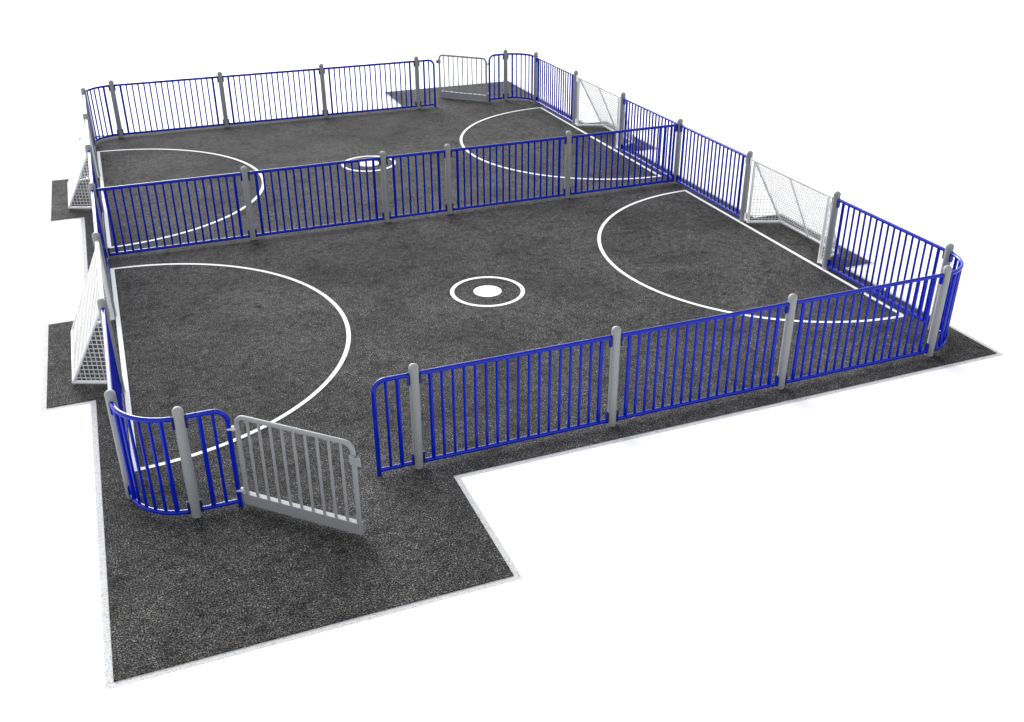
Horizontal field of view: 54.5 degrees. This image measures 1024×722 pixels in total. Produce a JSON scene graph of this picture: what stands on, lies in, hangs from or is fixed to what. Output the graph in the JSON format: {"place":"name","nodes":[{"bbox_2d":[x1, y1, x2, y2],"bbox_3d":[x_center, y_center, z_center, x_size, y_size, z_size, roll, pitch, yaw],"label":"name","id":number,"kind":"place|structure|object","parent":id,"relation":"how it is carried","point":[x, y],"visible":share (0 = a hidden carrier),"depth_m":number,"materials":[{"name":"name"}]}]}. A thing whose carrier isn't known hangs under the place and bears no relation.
{"place":"outdoors","nodes":[
{"label":"outdoors","id":0,"kind":"place"},
{"bbox_2d":[0,0,1023,721],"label":"ground","id":1,"kind":"structure","parent":0,"point":[856,554],"depth_m":9.37,"materials":[{"name":"grey asphalt"}]},
{"bbox_2d":[47,81,995,681],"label":"asphalt pavement","id":2,"kind":"structure","parent":0,"point":[233,341],"depth_m":11.69,"materials":[{"name":"grey asphalt"}]},
{"bbox_2d":[68,119,98,208],"bbox_3d":[-6.934,-3.138,15.887,0.493,0.984,1.919,-11,30,-19],"label":"goal","id":3,"kind":"object","parent":2,"relation":"on","point":[77,170],"visible":0.81,"depth_m":15.70,"materials":[{"name":"white metal"}]},
{"bbox_2d":[71,240,114,383],"bbox_3d":[-4.700,-0.521,10.972,0.493,0.984,1.919,-11,30,-19],"label":"goal","id":4,"kind":"object","parent":2,"relation":"on","point":[86,318],"visible":0.8,"depth_m":10.85,"materials":[{"name":"white metal"}]},
{"bbox_2d":[85,144,116,316],"bbox_3d":[-5.608,-1.894,13.490,0.093,1.087,4.093,-11,30,-19],"label":"railing fence","id":5,"kind":"object","parent":2,"relation":"on","point":[98,234],"visible":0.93,"depth_m":13.25,"materials":[{"name":"blue metal"}]},
{"bbox_2d":[97,298,242,517],"bbox_3d":[-3.510,0.417,9.149,0.737,1.087,2.716,-22,35,-35],"label":"railing fence","id":6,"kind":"object","parent":2,"relation":"on","point":[114,400],"visible":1,"depth_m":8.41,"materials":[{"name":"blue metal"}]},
{"bbox_2d":[227,415,363,534],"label":"gate","id":7,"kind":"structure","parent":6,"relation":"attached to","point":[314,515],"depth_m":8.31,"materials":[{"name":"metal"}]},
{"bbox_2d":[97,149,263,247],"bbox_3d":[-5.488,-2.960,16.639,2.605,0.001,5.210,-11,30,-19],"label":"goal area line","id":8,"kind":"object","parent":2,"relation":"on","point":[105,208],"visible":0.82,"depth_m":16.04,"materials":[{"name":"white paint"}]},
{"bbox_2d":[110,263,350,470],"bbox_3d":[-3.254,-0.343,11.723,2.605,0.001,5.210,-11,30,-19],"label":"goal area line","id":9,"kind":"object","parent":2,"relation":"on","point":[124,369],"visible":0.9,"depth_m":11.24,"materials":[{"name":"white paint"}]},
{"bbox_2d":[80,56,435,176],"bbox_3d":[-5.120,-5.167,19.635,7.383,1.087,2.272,-23,36,-36],"label":"railing fence","id":10,"kind":"object","parent":2,"relation":"on","point":[120,133],"visible":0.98,"depth_m":19.77,"materials":[{"name":"blue metal"}]},
{"bbox_2d":[341,156,395,171],"bbox_3d":[-2.549,-3.515,17.679,0.962,0.001,0.962,-11,30,-19],"label":"circle","id":11,"kind":"object","parent":2,"relation":"on","point":[369,163],"visible":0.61,"depth_m":17.67,"materials":[{"name":"white paint"}]},
{"bbox_2d":[96,124,677,256],"bbox_3d":[-1.432,-2.683,14.968,8.919,1.087,0.093,-11,30,-19],"label":"railing fence","id":12,"kind":"object","parent":2,"relation":"on","point":[383,158],"visible":1,"depth_m":14.80,"materials":[{"name":"blue metal"}]},
{"bbox_2d":[450,276,524,306],"bbox_3d":[-0.315,-0.898,12.764,0.962,0.001,0.962,-11,30,-19],"label":"circle","id":13,"kind":"object","parent":2,"relation":"on","point":[487,291],"visible":1,"depth_m":12.75,"materials":[{"name":"white paint"}]},
{"bbox_2d":[41,81,1003,689],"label":"asphalt kerb","id":14,"kind":"structure","parent":2,"relation":"on","point":[109,683],"depth_m":8.81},
{"bbox_2d":[488,49,577,125],"bbox_3d":[0.646,-5.783,20.787,0.737,1.087,2.716,-22,35,-35],"label":"railing fence","id":15,"kind":"object","parent":2,"relation":"on","point":[572,83],"visible":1,"depth_m":21.15,"materials":[{"name":"blue metal"}]},
{"bbox_2d":[436,54,488,100],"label":"gate","id":16,"kind":"structure","parent":15,"relation":"attached to","point":[467,95],"depth_m":21.71,"materials":[{"name":"metal"}]},
{"bbox_2d":[460,107,660,179],"bbox_3d":[0.391,-4.071,18.719,2.605,0.001,5.210,-11,30,-19],"label":"goal area line","id":17,"kind":"object","parent":2,"relation":"on","point":[461,136],"visible":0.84,"depth_m":18.68,"materials":[{"name":"white paint"}]},
{"bbox_2d":[574,75,634,147],"bbox_3d":[1.836,-4.795,18.991,0.493,0.984,1.919,-11,30,-19],"label":"goal","id":18,"kind":"object","parent":2,"relation":"on","point":[579,79],"visible":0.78,"depth_m":19.22,"materials":[{"name":"white metal"}]},
{"bbox_2d":[371,191,963,475],"bbox_3d":[2.256,-0.199,10.300,7.383,1.087,2.272,-23,36,-36],"label":"railing fence","id":19,"kind":"object","parent":2,"relation":"on","point":[937,320],"visible":1,"depth_m":10.06,"materials":[{"name":"blue metal"}]},
{"bbox_2d":[619,92,752,221],"bbox_3d":[2.744,-3.472,16.446,0.093,1.087,4.093,-11,30,-19],"label":"railing fence","id":20,"kind":"object","parent":2,"relation":"on","point":[624,111],"visible":0.99,"depth_m":16.13,"materials":[{"name":"blue metal"}]},
{"bbox_2d":[597,190,903,322],"bbox_3d":[2.625,-1.454,13.804,2.605,0.001,5.210,-11,30,-19],"label":"goal area line","id":21,"kind":"object","parent":2,"relation":"on","point":[653,289],"visible":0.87,"depth_m":13.45,"materials":[{"name":"white paint"}]},
{"bbox_2d":[743,157,838,264],"bbox_3d":[4.070,-2.178,14.075,0.493,0.984,1.919,-11,30,-19],"label":"goal","id":22,"kind":"object","parent":2,"relation":"on","point":[828,203],"visible":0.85,"depth_m":14.21,"materials":[{"name":"white metal"}]}
]}

